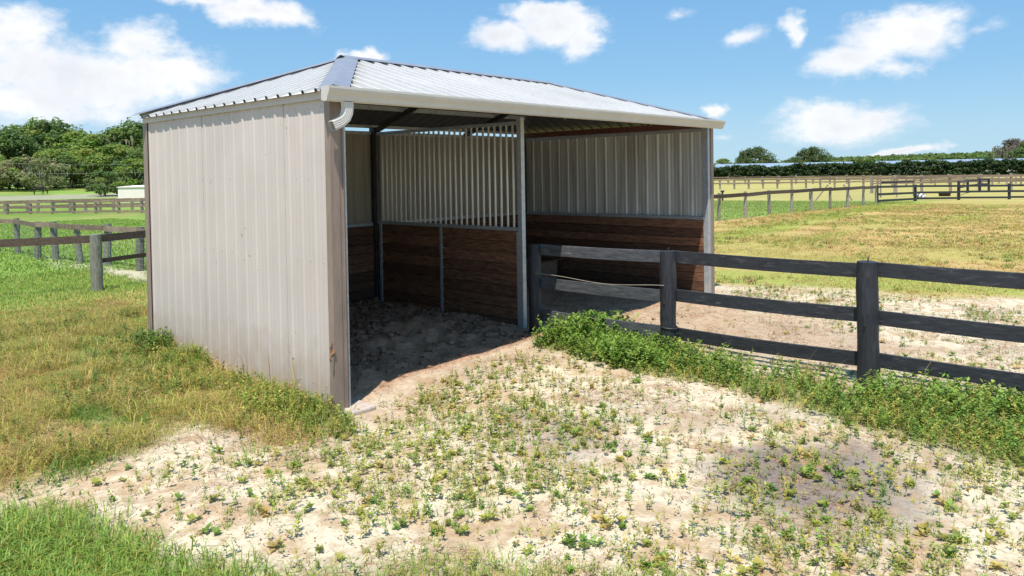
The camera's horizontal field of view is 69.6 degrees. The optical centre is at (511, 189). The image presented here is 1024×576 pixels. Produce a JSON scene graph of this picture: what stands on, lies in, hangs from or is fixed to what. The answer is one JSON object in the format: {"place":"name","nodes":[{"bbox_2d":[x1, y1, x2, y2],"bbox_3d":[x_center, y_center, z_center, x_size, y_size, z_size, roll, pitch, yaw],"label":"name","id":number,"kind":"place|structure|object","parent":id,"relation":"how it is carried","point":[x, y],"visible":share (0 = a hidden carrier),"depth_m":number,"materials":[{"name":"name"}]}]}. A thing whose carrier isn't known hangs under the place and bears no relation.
{"place":"outdoors","nodes":[
{"label":"outdoors","id":0,"kind":"place"},
{"bbox_2d":[0,218,147,355],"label":"pasture grass","id":1,"kind":"structure","parent":0,"point":[74,272],"depth_m":16.56,"materials":[{"name":"green plant"}]},
{"bbox_2d":[0,296,359,497],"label":"weedy grass","id":2,"kind":"structure","parent":0,"point":[115,357],"depth_m":7.33,"materials":[{"name":"green plant"}]},
{"bbox_2d":[0,172,1023,575],"bbox_3d":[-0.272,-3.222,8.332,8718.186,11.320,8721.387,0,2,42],"label":"ground","id":3,"kind":"structure","parent":0,"point":[400,386],"depth_m":5.78,"materials":[{"name":"beige sand"}]},
{"bbox_2d":[0,154,12,188],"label":"oak tree","id":4,"kind":"object","parent":3,"relation":"on","point":[1,159],"visible":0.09,"depth_m":138.96,"materials":[{"name":"green plant"}]},
{"bbox_2d":[0,160,37,189],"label":"oak tree","id":5,"kind":"object","parent":3,"relation":"on","point":[18,185],"visible":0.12,"depth_m":136.37,"materials":[{"name":"green plant"}]},
{"bbox_2d":[0,125,48,160],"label":"oak tree","id":6,"kind":"object","parent":3,"relation":"on","point":[10,139],"visible":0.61,"depth_m":174.81,"materials":[{"name":"green plant"}]},
{"bbox_2d":[2,125,56,163],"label":"oak tree","id":7,"kind":"object","parent":3,"relation":"on","point":[34,132],"visible":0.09,"depth_m":186.36,"materials":[{"name":"green plant"}]},
{"bbox_2d":[0,154,70,190],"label":"oak tree","id":8,"kind":"object","parent":3,"relation":"on","point":[9,173],"visible":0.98,"depth_m":132.08,"materials":[{"name":"green plant"}]},
{"bbox_2d":[31,185,47,193],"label":"horse","id":9,"kind":"object","parent":3,"relation":"on","point":[41,187],"visible":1,"depth_m":117.10},
{"bbox_2d":[22,116,84,158],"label":"oak tree","id":10,"kind":"object","parent":3,"relation":"on","point":[45,127],"visible":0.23,"depth_m":190.08,"materials":[{"name":"green plant"}]},
{"bbox_2d":[28,148,83,187],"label":"oak tree","id":11,"kind":"object","parent":3,"relation":"on","point":[52,154],"visible":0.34,"depth_m":144.18,"materials":[{"name":"green plant"}]},
{"bbox_2d":[36,130,90,158],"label":"oak tree","id":12,"kind":"object","parent":3,"relation":"on","point":[70,136],"visible":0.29,"depth_m":187.36,"materials":[{"name":"green plant"}]},
{"bbox_2d":[1,182,131,189],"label":"board fence","id":13,"kind":"object","parent":3,"relation":"on","point":[74,185],"visible":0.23,"depth_m":141.98,"materials":[{"name":"wood"}]},
{"bbox_2d":[48,154,93,187],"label":"oak tree","id":14,"kind":"object","parent":3,"relation":"on","point":[78,175],"visible":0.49,"depth_m":142.76,"materials":[{"name":"green plant"}]},
{"bbox_2d":[0,200,144,213],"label":"board fence","id":15,"kind":"object","parent":3,"relation":"on","point":[95,207],"visible":0.69,"depth_m":56.75,"materials":[{"name":"brown wood"}]},
{"bbox_2d":[0,198,144,211],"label":"board fence","id":16,"kind":"object","parent":3,"relation":"on","point":[70,204],"visible":0.53,"depth_m":63.31,"materials":[{"name":"brown wood"}]},
{"bbox_2d":[0,218,145,270],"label":"post fence","id":17,"kind":"object","parent":3,"relation":"on","point":[76,228],"visible":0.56,"depth_m":19.41,"materials":[{"name":"wood"}]},
{"bbox_2d":[0,230,145,291],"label":"paddock fence","id":18,"kind":"object","parent":3,"relation":"on","point":[97,260],"visible":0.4,"depth_m":14.50,"materials":[{"name":"grey wood"}]},
{"bbox_2d":[4,116,142,134],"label":"oak wood","id":19,"kind":"object","parent":3,"relation":"on","point":[29,120],"depth_m":200.57,"materials":[{"name":"green plant"}]},
{"bbox_2d":[55,133,118,169],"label":"oak tree","id":20,"kind":"object","parent":3,"relation":"on","point":[92,141],"visible":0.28,"depth_m":170.98,"materials":[{"name":"green plant"}]},
{"bbox_2d":[54,148,119,186],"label":"oak tree","id":21,"kind":"object","parent":3,"relation":"on","point":[86,153],"visible":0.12,"depth_m":149.99,"materials":[{"name":"green plant"}]},
{"bbox_2d":[83,171,129,195],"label":"oak tree","id":22,"kind":"object","parent":3,"relation":"on","point":[102,187],"visible":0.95,"depth_m":110.01,"materials":[{"name":"green plant"}]},
{"bbox_2d":[79,143,139,183],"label":"oak tree","id":23,"kind":"object","parent":3,"relation":"on","point":[110,152],"visible":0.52,"depth_m":142.79,"materials":[{"name":"green plant"}]},
{"bbox_2d":[87,126,142,154],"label":"oak tree","id":24,"kind":"object","parent":3,"relation":"on","point":[120,138],"visible":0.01,"depth_m":178.55,"materials":[{"name":"green plant"}]},
{"bbox_2d":[94,117,142,156],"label":"oak tree","id":25,"kind":"object","parent":3,"relation":"on","point":[135,128],"visible":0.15,"depth_m":173.84,"materials":[{"name":"green plant"}]},
{"bbox_2d":[108,140,143,179],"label":"oak tree","id":26,"kind":"object","parent":3,"relation":"on","point":[136,155],"visible":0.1,"depth_m":139.58,"materials":[{"name":"green plant"}]},
{"bbox_2d":[113,157,143,185],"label":"oak tree","id":27,"kind":"object","parent":3,"relation":"on","point":[130,163],"visible":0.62,"depth_m":132.13,"materials":[{"name":"green plant"}]},
{"bbox_2d":[116,185,144,197],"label":"white shed","id":28,"kind":"structure","parent":3,"relation":"on","point":[135,191],"depth_m":84.87,"materials":[{"name":"white metal"}]},
{"bbox_2d":[128,134,142,150],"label":"oak tree","id":29,"kind":"object","parent":3,"relation":"on","point":[135,141],"visible":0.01,"depth_m":174.88,"materials":[{"name":"green plant"}]},
{"bbox_2d":[101,319,363,441],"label":"wall weeds","id":30,"kind":"object","parent":3,"relation":"on","point":[276,398],"depth_m":7.20,"materials":[{"name":"green plant"}]},
{"bbox_2d":[0,488,698,575],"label":"lush grass","id":31,"kind":"structure","parent":3,"relation":"on","point":[8,529],"depth_m":4.21,"materials":[{"name":"green plant"}]},
{"bbox_2d":[132,55,725,415],"bbox_3d":[-0.694,0.230,11.320,4.752,4.138,8.088,0,2,42],"label":"horse shelter","id":32,"kind":"object","parent":3,"relation":"on","point":[288,217],"visible":0.88,"depth_m":10.37,"materials":[{"name":"beige metal"}]},
{"bbox_2d":[349,297,531,388],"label":"stall litter","id":33,"kind":"object","parent":3,"relation":"on","point":[383,351],"visible":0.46,"depth_m":10.13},
{"bbox_2d":[350,285,659,396],"bbox_3d":[-0.758,1.902,11.370,4.234,0.261,7.472,0,2,42],"label":"bedding","id":34,"kind":"object","parent":3,"relation":"on","point":[464,332],"visible":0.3,"depth_m":9.96,"materials":[{"name":"brown soil"}]},
{"bbox_2d":[0,286,1023,575],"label":"debris","id":35,"kind":"object","parent":3,"relation":"on","point":[574,454],"visible":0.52,"depth_m":5.41,"materials":[{"name":"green plant"}]},
{"bbox_2d":[1,283,1023,575],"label":"straw","id":36,"kind":"object","parent":3,"relation":"on","point":[645,447],"visible":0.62,"depth_m":5.57,"materials":[{"name":"plant"}]},
{"bbox_2d":[9,282,1023,575],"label":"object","id":37,"kind":"object","parent":3,"relation":"on","point":[751,490],"visible":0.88,"depth_m":5.23,"materials":[{"name":"green leaves"},{"name":"stems"}]},
{"bbox_2d":[507,259,558,286],"bbox_3d":[0.412,1.667,14.703,0.640,0.500,0.940,0,2,36],"label":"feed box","id":38,"kind":"object","parent":3,"relation":"on","point":[549,267],"visible":0.2,"depth_m":14.62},
{"bbox_2d":[714,158,731,166],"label":"oak tree","id":39,"kind":"object","parent":3,"relation":"on","point":[722,161],"visible":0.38,"depth_m":334.84,"materials":[{"name":"green plant"}]},
{"bbox_2d":[733,146,778,163],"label":"oak tree","id":40,"kind":"object","parent":3,"relation":"on","point":[749,156],"visible":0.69,"depth_m":309.60,"materials":[{"name":"green plant"}]},
{"bbox_2d":[528,244,1023,389],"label":"board fence","id":41,"kind":"object","parent":3,"relation":"on","point":[867,315],"visible":0.92,"depth_m":7.84,"materials":[{"name":"black paint"}]},
{"bbox_2d":[536,273,663,285],"bbox_3d":[1.055,1.157,9.372,1.943,0.061,0.006,0,2,39],"label":"fence wire","id":42,"kind":"object","parent":41,"relation":"attached to","point":[587,281],"visible":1,"depth_m":9.48,"materials":[{"name":"grey metal"}]},
{"bbox_2d":[529,307,1023,471],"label":"grass","id":43,"kind":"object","parent":3,"relation":"on","point":[632,347],"visible":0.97,"depth_m":6.91,"materials":[{"name":"green plant"}]},
{"bbox_2d":[715,162,851,176],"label":"stable","id":44,"kind":"structure","parent":3,"relation":"on","point":[761,164],"depth_m":245.16,"materials":[{"name":"metal"}]},
{"bbox_2d":[784,156,796,162],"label":"oak tree","id":45,"kind":"object","parent":3,"relation":"on","point":[788,161],"visible":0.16,"depth_m":321.62,"materials":[{"name":"green plant"}]},
{"bbox_2d":[714,185,876,220],"bbox_3d":[14.602,0.733,37.583,0.916,1.655,26.596,0,2,44],"label":"post fence","id":46,"kind":"object","parent":3,"relation":"on","point":[745,195],"visible":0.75,"depth_m":37.21,"materials":[{"name":"grey wood"}]},
{"bbox_2d":[791,146,833,162],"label":"oak tree","id":47,"kind":"object","parent":3,"relation":"on","point":[809,155],"visible":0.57,"depth_m":301.88,"materials":[{"name":"green plant"}]},
{"bbox_2d":[714,158,1023,178],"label":"hedge","id":48,"kind":"object","parent":3,"relation":"on","point":[989,165],"visible":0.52,"depth_m":179.74,"materials":[{"name":"green plant"}]},
{"bbox_2d":[714,175,1023,188],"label":"board fence","id":49,"kind":"object","parent":3,"relation":"on","point":[806,181],"visible":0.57,"depth_m":98.95,"materials":[{"name":"brown wood"}]},
{"bbox_2d":[714,174,1023,184],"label":"board fence","id":50,"kind":"object","parent":3,"relation":"on","point":[762,177],"visible":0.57,"depth_m":112.21,"materials":[{"name":"brown wood"}]},
{"bbox_2d":[714,203,1023,301],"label":"hay stubble","id":51,"kind":"object","parent":3,"relation":"on","point":[837,211],"visible":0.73,"depth_m":23.40,"materials":[{"name":"plant"}]},
{"bbox_2d":[731,150,1012,163],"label":"pine wood","id":52,"kind":"object","parent":3,"relation":"on","point":[943,156],"visible":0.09,"depth_m":390.30,"materials":[{"name":"green plant"}]},
{"bbox_2d":[880,180,913,197],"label":"field gate","id":53,"kind":"structure","parent":3,"relation":"on","point":[912,181],"depth_m":63.86,"materials":[{"name":"grey wood"}]},
{"bbox_2d":[875,158,1000,172],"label":"stable","id":54,"kind":"structure","parent":3,"relation":"on","point":[892,162],"depth_m":251.35,"materials":[{"name":"metal"}]},
{"bbox_2d":[938,193,950,195],"bbox_3d":[38.364,0.344,65.259,1.103,0.416,1.197,0,2,42],"label":"feed tub","id":55,"kind":"object","parent":3,"relation":"on","point":[944,194],"visible":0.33,"depth_m":64.85,"materials":[{"name":"black plastic"}]},
{"bbox_2d":[870,173,1023,192],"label":"board fence","id":56,"kind":"object","parent":3,"relation":"on","point":[950,177],"visible":0.75,"depth_m":77.09,"materials":[{"name":"brown wood"}]},
{"bbox_2d":[875,183,1023,202],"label":"board fence","id":57,"kind":"object","parent":3,"relation":"on","point":[915,192],"visible":0.9,"depth_m":54.86,"materials":[{"name":"black paint"}]},
{"bbox_2d":[938,159,972,171],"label":"farm building","id":58,"kind":"structure","parent":3,"relation":"on","point":[958,160],"depth_m":222.49,"materials":[{"name":"metal"}]},
{"bbox_2d":[957,179,989,190],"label":"board fence","id":59,"kind":"object","parent":3,"relation":"on","point":[978,180],"visible":0.65,"depth_m":74.72,"materials":[{"name":"black paint"}]},
{"bbox_2d":[973,158,1023,171],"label":"farm building","id":60,"kind":"structure","parent":3,"relation":"on","point":[1000,160],"depth_m":216.94,"materials":[{"name":"metal"}]},
{"bbox_2d":[991,138,1023,158],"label":"oak tree","id":61,"kind":"object","parent":3,"relation":"on","point":[1009,145],"visible":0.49,"depth_m":239.41,"materials":[{"name":"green plant"}]},
{"bbox_2d":[1008,141,1023,157],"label":"oak tree","id":62,"kind":"object","parent":3,"relation":"on","point":[1018,152],"visible":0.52,"depth_m":229.15,"materials":[{"name":"green plant"}]},
{"bbox_2d":[0,0,1023,163],"label":"sky","id":63,"kind":"structure","parent":0,"point":[843,78],"materials":[{"name":"blue"}]},
{"bbox_2d":[714,200,916,220],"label":"lawn grass","id":64,"kind":"structure","parent":0,"point":[784,204],"depth_m":44.91,"materials":[{"name":"green plant"}]}
]}

